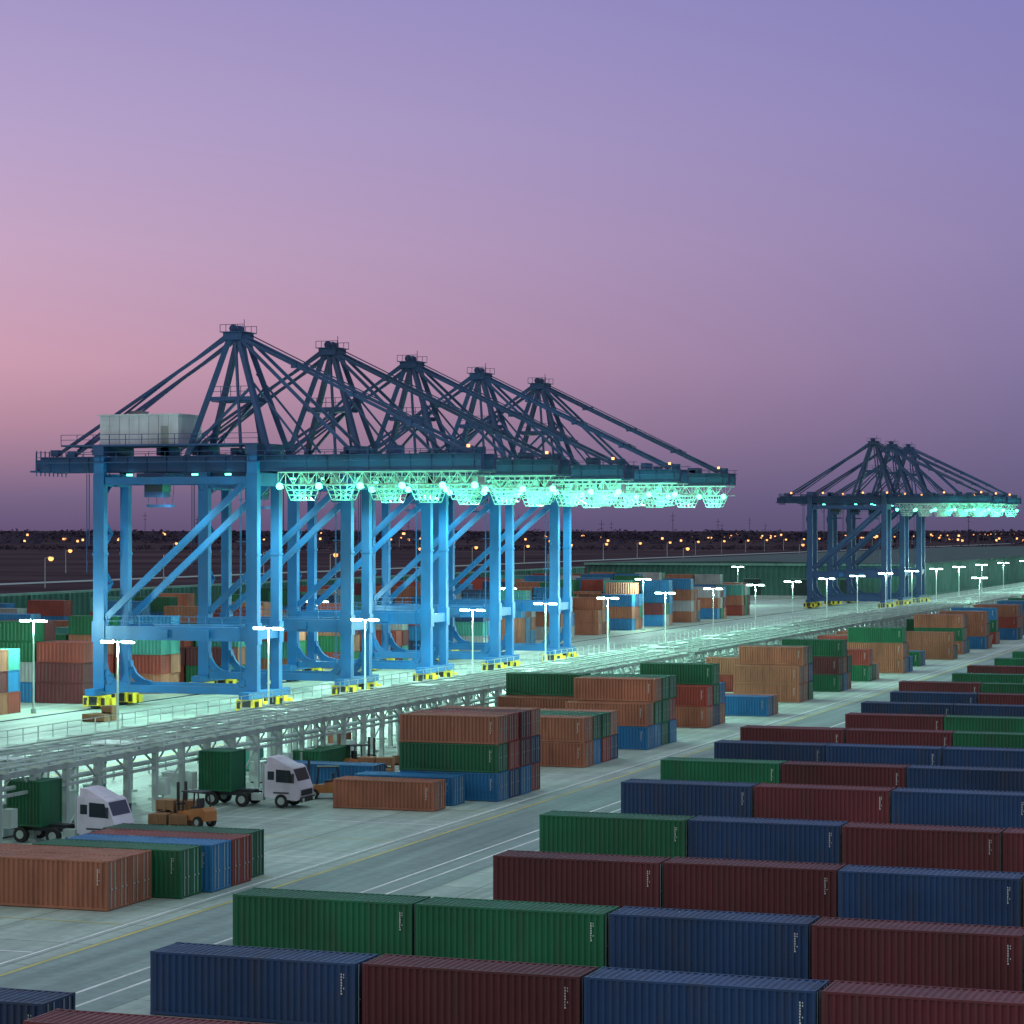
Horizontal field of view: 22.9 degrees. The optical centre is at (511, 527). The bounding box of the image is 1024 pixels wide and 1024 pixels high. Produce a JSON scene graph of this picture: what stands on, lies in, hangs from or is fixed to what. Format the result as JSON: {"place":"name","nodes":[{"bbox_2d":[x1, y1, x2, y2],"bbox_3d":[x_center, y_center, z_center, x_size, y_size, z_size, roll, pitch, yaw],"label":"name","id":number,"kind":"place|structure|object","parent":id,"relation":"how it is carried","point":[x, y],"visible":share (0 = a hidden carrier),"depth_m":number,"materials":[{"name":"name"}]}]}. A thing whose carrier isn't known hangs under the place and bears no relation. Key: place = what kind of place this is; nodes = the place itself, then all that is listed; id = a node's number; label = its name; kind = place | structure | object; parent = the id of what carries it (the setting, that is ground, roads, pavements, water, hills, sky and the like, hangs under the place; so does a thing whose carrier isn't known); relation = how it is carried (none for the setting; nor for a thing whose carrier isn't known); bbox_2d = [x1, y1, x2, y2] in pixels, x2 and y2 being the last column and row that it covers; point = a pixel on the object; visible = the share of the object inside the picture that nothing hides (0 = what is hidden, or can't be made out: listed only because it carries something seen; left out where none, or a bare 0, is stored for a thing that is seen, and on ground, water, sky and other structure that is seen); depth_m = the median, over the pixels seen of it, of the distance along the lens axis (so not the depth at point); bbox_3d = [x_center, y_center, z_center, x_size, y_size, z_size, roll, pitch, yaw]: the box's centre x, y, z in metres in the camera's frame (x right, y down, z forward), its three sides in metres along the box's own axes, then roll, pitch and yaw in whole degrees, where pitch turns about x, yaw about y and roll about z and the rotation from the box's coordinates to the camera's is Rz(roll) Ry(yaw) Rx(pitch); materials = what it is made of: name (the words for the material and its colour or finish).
{"place":"outdoors","nodes":[
{"label":"outdoors","id":0,"kind":"place"},
{"bbox_2d":[0,566,584,614],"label":"corrugated boundary wall","id":1,"kind":"structure","parent":0,"point":[80,599],"depth_m":428.48,"materials":[{"name":"metal"}]},
{"bbox_2d":[0,582,1023,1023],"bbox_3d":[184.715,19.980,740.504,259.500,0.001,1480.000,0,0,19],"label":"concrete apron","id":2,"kind":"object","parent":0,"point":[318,834],"depth_m":187.64,"materials":[{"name":"grey concrete"}]},
{"bbox_2d":[0,648,20,714],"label":"shipping container stack","id":3,"kind":"object","parent":2,"relation":"on","point":[10,697],"visible":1,"depth_m":272.00,"materials":[{"name":"brown paint"}]},
{"bbox_2d":[0,987,75,1023],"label":"shipping container","id":4,"kind":"object","parent":2,"relation":"on","point":[18,1006],"visible":0.84,"depth_m":93.09,"materials":[{"name":"metal"}]},
{"bbox_2d":[0,620,92,703],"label":"shipping container stack","id":5,"kind":"object","parent":2,"relation":"on","point":[63,671],"visible":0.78,"depth_m":288.82,"materials":[{"name":"red paint"}]},
{"bbox_2d":[0,850,129,911],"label":"shipping container","id":6,"kind":"object","parent":2,"relation":"on","point":[98,882],"visible":1,"depth_m":132.92,"materials":[{"name":"orange metal"}]},
{"bbox_2d":[6,777,134,841],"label":"container truck","id":7,"kind":"object","parent":2,"relation":"on","point":[39,806],"visible":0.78,"depth_m":160.28,"materials":[{"name":"metal"}]},
{"bbox_2d":[0,843,151,904],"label":"shipping container","id":8,"kind":"object","parent":2,"relation":"on","point":[140,875],"visible":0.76,"depth_m":135.85,"materials":[{"name":"metal"}]},
{"bbox_2d":[0,613,179,693],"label":"shipping container stack","id":9,"kind":"object","parent":2,"relation":"on","point":[156,660],"visible":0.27,"depth_m":307.44,"materials":[{"name":"brown paint"}]},
{"bbox_2d":[32,838,201,898],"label":"shipping container","id":10,"kind":"object","parent":2,"relation":"on","point":[175,870],"visible":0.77,"depth_m":136.89,"materials":[{"name":"metal"}]},
{"bbox_2d":[0,608,245,681],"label":"shipping container stack","id":11,"kind":"object","parent":2,"relation":"on","point":[188,659],"visible":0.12,"depth_m":325.25,"materials":[{"name":"green paint"}]},
{"bbox_2d":[23,1008,269,1023],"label":"shipping container","id":12,"kind":"object","parent":2,"relation":"on","point":[61,1016],"visible":1,"depth_m":89.50,"materials":[{"name":"metal"}]},
{"bbox_2d":[64,833,230,892],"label":"shipping container","id":13,"kind":"object","parent":2,"relation":"on","point":[215,864],"visible":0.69,"depth_m":140.00,"materials":[{"name":"metal"}]},
{"bbox_2d":[0,603,305,669],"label":"shipping container stack","id":14,"kind":"object","parent":2,"relation":"on","point":[190,612],"visible":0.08,"depth_m":345.83,"materials":[{"name":"brown paint"}]},
{"bbox_2d":[89,828,250,885],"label":"shipping container","id":15,"kind":"object","parent":2,"relation":"on","point":[240,858],"visible":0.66,"depth_m":142.87,"materials":[{"name":"metal"}]},
{"bbox_2d":[148,798,196,825],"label":"wooden crate stack","id":16,"kind":"object","parent":2,"relation":"on","point":[165,816],"visible":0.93,"depth_m":169.89,"materials":[{"name":"brown wood"}]},
{"bbox_2d":[103,823,263,877],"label":"shipping container","id":17,"kind":"object","parent":2,"relation":"on","point":[257,852],"visible":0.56,"depth_m":145.70,"materials":[{"name":"metal"}]},
{"bbox_2d":[28,600,359,658],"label":"shipping container stack","id":18,"kind":"object","parent":2,"relation":"on","point":[54,609],"visible":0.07,"depth_m":369.86,"materials":[{"name":"red paint"}]},
{"bbox_2d":[176,781,216,826],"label":"forklift","id":19,"kind":"object","parent":2,"relation":"on","point":[199,814],"visible":0.95,"depth_m":168.96,"materials":[{"name":"metal"}]},
{"bbox_2d":[90,596,408,659],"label":"shipping container stack","id":20,"kind":"object","parent":2,"relation":"on","point":[400,634],"visible":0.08,"depth_m":381.36,"materials":[{"name":"red paint"}]},
{"bbox_2d":[199,748,314,807],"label":"container truck","id":21,"kind":"object","parent":2,"relation":"on","point":[286,780],"visible":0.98,"depth_m":181.77,"materials":[{"name":"metal"}]},
{"bbox_2d":[150,942,377,1023],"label":"shipping container","id":22,"kind":"object","parent":2,"relation":"on","point":[264,984],"visible":0.94,"depth_m":102.46,"materials":[{"name":"blue metal"}]},
{"bbox_2d":[157,593,420,649],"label":"shipping container stack","id":23,"kind":"object","parent":2,"relation":"on","point":[185,599],"visible":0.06,"depth_m":404.41,"materials":[{"name":"blue paint"}]},
{"bbox_2d":[233,887,430,956],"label":"shipping container","id":24,"kind":"object","parent":2,"relation":"on","point":[372,923],"visible":0.84,"depth_m":118.60,"materials":[{"name":"green metal"}]},
{"bbox_2d":[294,760,385,783],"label":"shipping container","id":25,"kind":"object","parent":2,"relation":"on","point":[348,768],"visible":0.38,"depth_m":191.85,"materials":[{"name":"metal"}]},
{"bbox_2d":[0,642,691,843],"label":"steel pipe rack","id":26,"kind":"object","parent":2,"relation":"on","point":[273,721],"visible":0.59,"depth_m":198.28,"materials":[{"name":"grey metal"}]},
{"bbox_2d":[268,592,489,642],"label":"shipping container stack","id":27,"kind":"object","parent":2,"relation":"on","point":[463,625],"visible":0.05,"depth_m":413.63,"materials":[{"name":"grey paint"}]},
{"bbox_2d":[333,776,445,811],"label":"shipping container","id":28,"kind":"object","parent":2,"relation":"on","point":[393,793],"visible":1,"depth_m":179.46,"materials":[{"name":"metal"}]},
{"bbox_2d":[261,588,535,642],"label":"shipping container stack","id":29,"kind":"object","parent":2,"relation":"on","point":[524,626],"visible":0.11,"depth_m":434.76,"materials":[{"name":"brown paint"}]},
{"bbox_2d":[354,771,464,805],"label":"shipping container","id":30,"kind":"object","parent":2,"relation":"on","point":[455,789],"visible":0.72,"depth_m":183.15,"materials":[{"name":"metal"}]},
{"bbox_2d":[0,601,869,722],"bbox_3d":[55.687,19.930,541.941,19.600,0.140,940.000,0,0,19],"label":"crane rail","id":31,"kind":"object","parent":2,"relation":"on","point":[379,669],"visible":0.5,"depth_m":325.48,"materials":[{"name":"metal"}]},
{"bbox_2d":[30,319,499,711],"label":"container gantry crane","id":32,"kind":"object","parent":31,"relation":"on","point":[167,436],"visible":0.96,"depth_m":277.49,"materials":[{"name":"blue paint"}]},
{"bbox_2d":[177,336,573,695],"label":"container gantry crane","id":33,"kind":"object","parent":31,"relation":"on","point":[524,464],"visible":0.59,"depth_m":301.06,"materials":[{"name":"blue paint"}]},
{"bbox_2d":[282,351,635,681],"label":"container gantry crane","id":34,"kind":"object","parent":31,"relation":"on","point":[426,617],"visible":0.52,"depth_m":325.60,"materials":[{"name":"blue paint"}]},
{"bbox_2d":[358,363,690,669],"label":"container gantry crane","id":35,"kind":"object","parent":31,"relation":"on","point":[496,610],"visible":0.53,"depth_m":349.61,"materials":[{"name":"blue paint"}]},
{"bbox_2d":[433,377,737,660],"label":"container gantry crane","id":36,"kind":"object","parent":31,"relation":"on","point":[719,477],"visible":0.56,"depth_m":374.05,"materials":[{"name":"blue paint"}]},
{"bbox_2d":[776,435,994,607],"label":"container gantry crane","id":37,"kind":"object","parent":31,"relation":"on","point":[886,499],"visible":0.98,"depth_m":625.48,"materials":[{"name":"blue paint"}]},
{"bbox_2d":[797,441,1008,605],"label":"container gantry crane","id":38,"kind":"object","parent":31,"relation":"on","point":[901,594],"visible":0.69,"depth_m":649.07,"materials":[{"name":"blue paint"}]},
{"bbox_2d":[818,442,1021,602],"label":"container gantry crane","id":39,"kind":"object","parent":31,"relation":"on","point":[918,591],"visible":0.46,"depth_m":670.73,"materials":[{"name":"blue paint"}]},
{"bbox_2d":[300,585,574,639],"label":"shipping container stack","id":40,"kind":"object","parent":2,"relation":"on","point":[406,593],"visible":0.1,"depth_m":456.32,"materials":[{"name":"grey paint"}]},
{"bbox_2d":[399,705,540,801],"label":"shipping container stack","id":41,"kind":"object","parent":2,"relation":"on","point":[491,753],"visible":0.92,"depth_m":186.33,"materials":[{"name":"blue paint"}]},
{"bbox_2d":[362,954,598,1023],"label":"shipping container","id":42,"kind":"object","parent":2,"relation":"on","point":[403,989],"visible":0.96,"depth_m":99.66,"materials":[{"name":"red metal"}]},
{"bbox_2d":[354,583,609,634],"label":"shipping container stack","id":43,"kind":"object","parent":2,"relation":"on","point":[590,615],"visible":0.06,"depth_m":474.74,"materials":[{"name":"brown paint"}]},
{"bbox_2d":[0,603,1022,963],"bbox_3d":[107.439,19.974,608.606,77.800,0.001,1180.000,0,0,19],"label":"apron markings","id":44,"kind":"object","parent":2,"relation":"on","point":[400,823],"visible":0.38,"depth_m":172.54,"materials":[{"name":"paint"}]},
{"bbox_2d":[415,896,619,968],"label":"shipping container","id":45,"kind":"object","parent":2,"relation":"on","point":[525,931],"visible":0.84,"depth_m":115.50,"materials":[{"name":"green metal"}]},
{"bbox_2d":[394,581,641,629],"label":"shipping container stack","id":46,"kind":"object","parent":2,"relation":"on","point":[625,608],"visible":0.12,"depth_m":495.84,"materials":[{"name":"blue paint"}]},
{"bbox_2d":[498,672,590,708],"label":"shipping container stack","id":47,"kind":"object","parent":2,"relation":"on","point":[542,690],"visible":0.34,"depth_m":238.46,"materials":[{"name":"brown paint"}]},
{"bbox_2d":[460,579,672,625],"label":"shipping container stack","id":48,"kind":"object","parent":2,"relation":"on","point":[654,609],"visible":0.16,"depth_m":519.43,"materials":[{"name":"blue paint"}]},
{"bbox_2d":[540,708,617,767],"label":"shipping container stack","id":49,"kind":"object","parent":2,"relation":"on","point":[583,738],"visible":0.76,"depth_m":211.99,"materials":[{"name":"brown paint"}]},
{"bbox_2d":[493,850,670,907],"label":"shipping container","id":50,"kind":"object","parent":2,"relation":"on","point":[621,881],"visible":0.85,"depth_m":132.81,"materials":[{"name":"red metal"}]},
{"bbox_2d":[464,577,700,621],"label":"shipping container stack","id":51,"kind":"object","parent":2,"relation":"on","point":[686,605],"visible":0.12,"depth_m":535.52,"materials":[{"name":"brown paint"}]},
{"bbox_2d":[501,575,725,618],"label":"shipping container stack","id":52,"kind":"object","parent":2,"relation":"on","point":[705,596],"visible":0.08,"depth_m":556.84,"materials":[{"name":"blue paint"}]},
{"bbox_2d":[539,810,695,858],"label":"shipping container","id":53,"kind":"object","parent":2,"relation":"on","point":[616,833],"visible":0.83,"depth_m":151.90,"materials":[{"name":"metal"}]},
{"bbox_2d":[565,673,676,749],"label":"shipping container stack","id":54,"kind":"object","parent":2,"relation":"on","point":[644,705],"visible":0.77,"depth_m":230.97,"materials":[{"name":"blue paint"}]},
{"bbox_2d":[532,573,749,615],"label":"shipping container stack","id":55,"kind":"object","parent":2,"relation":"on","point":[737,599],"visible":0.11,"depth_m":582.73,"materials":[{"name":"red paint"}]},
{"bbox_2d":[640,662,724,727],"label":"shipping container stack","id":56,"kind":"object","parent":2,"relation":"on","point":[700,699],"visible":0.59,"depth_m":255.27,"materials":[{"name":"brown paint"}]},
{"bbox_2d":[621,778,758,817],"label":"shipping container","id":57,"kind":"object","parent":2,"relation":"on","point":[684,797],"visible":0.75,"depth_m":171.64,"materials":[{"name":"metal"}]},
{"bbox_2d":[584,967,828,1023],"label":"shipping container","id":58,"kind":"object","parent":2,"relation":"on","point":[612,995],"visible":0.97,"depth_m":96.71,"materials":[{"name":"blue metal"}]},
{"bbox_2d":[609,906,819,978],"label":"shipping container","id":59,"kind":"object","parent":2,"relation":"on","point":[728,942],"visible":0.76,"depth_m":112.58,"materials":[{"name":"blue metal"}]},
{"bbox_2d":[660,757,786,783],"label":"shipping container","id":60,"kind":"object","parent":2,"relation":"on","point":[722,770],"visible":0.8,"depth_m":188.27,"materials":[{"name":"metal"}]},
{"bbox_2d":[725,693,777,715],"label":"shipping container stack","id":61,"kind":"object","parent":2,"relation":"on","point":[742,704],"visible":0.74,"depth_m":269.08,"materials":[{"name":"blue paint"}]},
{"bbox_2d":[663,856,845,918],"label":"shipping container","id":62,"kind":"object","parent":2,"relation":"on","point":[763,886],"visible":0.84,"depth_m":130.08,"materials":[{"name":"red metal"}]},
{"bbox_2d":[688,815,847,863],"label":"shipping container","id":63,"kind":"object","parent":2,"relation":"on","point":[774,839],"visible":0.77,"depth_m":149.13,"materials":[{"name":"metal"}]},
{"bbox_2d":[714,740,830,761],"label":"shipping container","id":64,"kind":"object","parent":2,"relation":"on","point":[772,750],"visible":0.66,"depth_m":203.80,"materials":[{"name":"metal"}]},
{"bbox_2d":[733,644,812,702],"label":"shipping container stack","id":65,"kind":"object","parent":2,"relation":"on","point":[784,673],"visible":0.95,"depth_m":291.69,"materials":[{"name":"brown paint"}]},
{"bbox_2d":[740,725,848,742],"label":"shipping container","id":66,"kind":"object","parent":2,"relation":"on","point":[793,734],"visible":0.62,"depth_m":219.32,"materials":[{"name":"metal"}]},
{"bbox_2d":[621,596,973,673],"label":"steel pipe rack","id":67,"kind":"object","parent":2,"relation":"on","point":[776,634],"visible":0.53,"depth_m":377.49,"materials":[{"name":"metal"}]},
{"bbox_2d":[782,638,851,691],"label":"shipping container stack","id":68,"kind":"object","parent":2,"relation":"on","point":[832,665],"visible":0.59,"depth_m":310.46,"materials":[{"name":"green paint"}]},
{"bbox_2d":[754,783,894,822],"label":"shipping container","id":69,"kind":"object","parent":2,"relation":"on","point":[867,804],"visible":0.77,"depth_m":168.80,"materials":[{"name":"metal"}]},
{"bbox_2d":[782,761,910,788],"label":"shipping container","id":70,"kind":"object","parent":2,"relation":"on","point":[846,774],"visible":0.62,"depth_m":185.09,"materials":[{"name":"metal"}]},
{"bbox_2d":[847,627,912,672],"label":"shipping container stack","id":71,"kind":"object","parent":2,"relation":"on","point":[889,646],"visible":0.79,"depth_m":348.60,"materials":[{"name":"brown paint"}]},
{"bbox_2d":[826,743,944,765],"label":"shipping container","id":72,"kind":"object","parent":2,"relation":"on","point":[884,754],"visible":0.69,"depth_m":200.63,"materials":[{"name":"metal"}]},
{"bbox_2d":[845,712,946,729],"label":"shipping container","id":73,"kind":"object","parent":2,"relation":"on","point":[898,721],"visible":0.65,"depth_m":234.66,"materials":[{"name":"metal"}]},
{"bbox_2d":[846,728,956,746],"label":"shipping container","id":74,"kind":"object","parent":2,"relation":"on","point":[916,737],"visible":0.62,"depth_m":216.38,"materials":[{"name":"metal"}]},
{"bbox_2d":[861,701,956,714],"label":"shipping container","id":75,"kind":"object","parent":2,"relation":"on","point":[907,707],"visible":0.43,"depth_m":250.27,"materials":[{"name":"metal"}]},
{"bbox_2d":[812,917,1023,991],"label":"shipping container","id":76,"kind":"object","parent":2,"relation":"on","point":[988,957],"visible":0.87,"depth_m":109.39,"materials":[{"name":"red metal"}]},
{"bbox_2d":[821,980,1023,1023],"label":"shipping container","id":77,"kind":"object","parent":2,"relation":"on","point":[848,1002],"visible":1,"depth_m":94.06,"materials":[{"name":"red metal"}]},
{"bbox_2d":[842,822,1005,871],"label":"shipping container","id":78,"kind":"object","parent":2,"relation":"on","point":[926,846],"visible":0.88,"depth_m":145.83,"materials":[{"name":"red metal"}]},
{"bbox_2d":[838,865,1023,926],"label":"shipping container","id":79,"kind":"object","parent":2,"relation":"on","point":[977,897],"visible":0.88,"depth_m":126.81,"materials":[{"name":"blue metal"}]},
{"bbox_2d":[906,631,957,659],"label":"shipping container stack","id":80,"kind":"object","parent":2,"relation":"on","point":[936,645],"visible":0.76,"depth_m":384.81,"materials":[{"name":"brown paint"}]},
{"bbox_2d":[890,691,979,703],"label":"shipping container","id":81,"kind":"object","parent":2,"relation":"on","point":[934,697],"visible":0.49,"depth_m":266.33,"materials":[{"name":"metal"}]},
{"bbox_2d":[899,680,982,692],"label":"shipping container","id":82,"kind":"object","parent":2,"relation":"on","point":[941,686],"visible":0.49,"depth_m":284.46,"materials":[{"name":"metal"}]},
{"bbox_2d":[914,614,969,653],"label":"shipping container stack","id":83,"kind":"object","parent":2,"relation":"on","point":[957,623],"visible":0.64,"depth_m":401.14,"materials":[{"name":"brown paint"}]},
{"bbox_2d":[892,787,1023,828],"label":"shipping container","id":84,"kind":"object","parent":2,"relation":"on","point":[969,808],"visible":0.81,"depth_m":165.81,"materials":[{"name":"metal"}]},
{"bbox_2d":[939,610,991,648],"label":"shipping container stack","id":85,"kind":"object","parent":2,"relation":"on","point":[979,636],"visible":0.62,"depth_m":417.31,"materials":[{"name":"blue paint"}]},
{"bbox_2d":[907,764,1023,791],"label":"shipping container","id":86,"kind":"object","parent":2,"relation":"on","point":[966,778],"visible":0.71,"depth_m":182.20,"materials":[{"name":"metal"}]},
{"bbox_2d":[929,582,1023,613],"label":"steel pipe rack","id":87,"kind":"object","parent":2,"relation":"on","point":[989,597],"visible":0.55,"depth_m":559.09,"materials":[{"name":"metal"}]},
{"bbox_2d":[942,746,1023,767],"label":"shipping container","id":88,"kind":"object","parent":2,"relation":"on","point":[983,757],"visible":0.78,"depth_m":198.27,"materials":[{"name":"metal"}]},
{"bbox_2d":[944,715,1023,731],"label":"shipping container","id":89,"kind":"object","parent":2,"relation":"on","point":[985,723],"visible":0.62,"depth_m":231.80,"materials":[{"name":"metal"}]},
{"bbox_2d":[953,731,1023,747],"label":"shipping container","id":90,"kind":"object","parent":2,"relation":"on","point":[988,739],"visible":0.54,"depth_m":213.71,"materials":[{"name":"metal"}]},
{"bbox_2d":[974,604,1022,639],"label":"shipping container stack","id":91,"kind":"object","parent":2,"relation":"on","point":[1010,621],"visible":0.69,"depth_m":451.49,"materials":[{"name":"blue paint"}]},
{"bbox_2d":[1003,827,1023,871],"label":"shipping container","id":92,"kind":"object","parent":2,"relation":"on","point":[1013,849],"visible":0.76,"depth_m":144.25,"materials":[{"name":"metal"}]},
{"bbox_2d":[0,648,1023,1011],"bbox_3d":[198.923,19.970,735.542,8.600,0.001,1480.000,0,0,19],"label":"road","id":93,"kind":"structure","parent":0,"point":[98,964],"depth_m":144.21,"materials":[{"name":"grey asphalt"}]},
{"bbox_2d":[0,647,1023,1006],"bbox_3d":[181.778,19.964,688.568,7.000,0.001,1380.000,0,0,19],"label":"road markings","id":94,"kind":"object","parent":93,"relation":"on","point":[380,885],"depth_m":146.67,"materials":[{"name":"paint"}]},
{"bbox_2d":[0,531,1023,593],"bbox_3d":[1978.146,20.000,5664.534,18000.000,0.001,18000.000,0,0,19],"label":"ground","id":95,"kind":"structure","parent":0,"point":[19,565],"depth_m":1776.18,"materials":[{"name":"black"}]},
{"bbox_2d":[0,531,1023,544],"bbox_3d":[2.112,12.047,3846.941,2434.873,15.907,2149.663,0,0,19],"label":"distant town","id":96,"kind":"object","parent":95,"relation":"on","point":[74,540],"visible":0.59,"depth_m":3335.12,"materials":[{"name":"grey"}]},
{"bbox_2d":[0,528,1023,550],"bbox_3d":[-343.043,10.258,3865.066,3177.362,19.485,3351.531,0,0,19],"label":"distant treeline","id":97,"kind":"object","parent":95,"relation":"on","point":[576,535],"visible":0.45,"depth_m":3388.72,"materials":[{"name":"black plant"}]},
{"bbox_2d":[584,546,1023,598],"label":"warehouse","id":98,"kind":"structure","parent":95,"relation":"on","point":[773,573],"depth_m":738.56,"materials":[{"name":"metal"}]},
{"bbox_2d":[0,0,1023,530],"label":"sky","id":99,"kind":"structure","parent":0,"point":[767,241],"materials":[{"name":"purple"}]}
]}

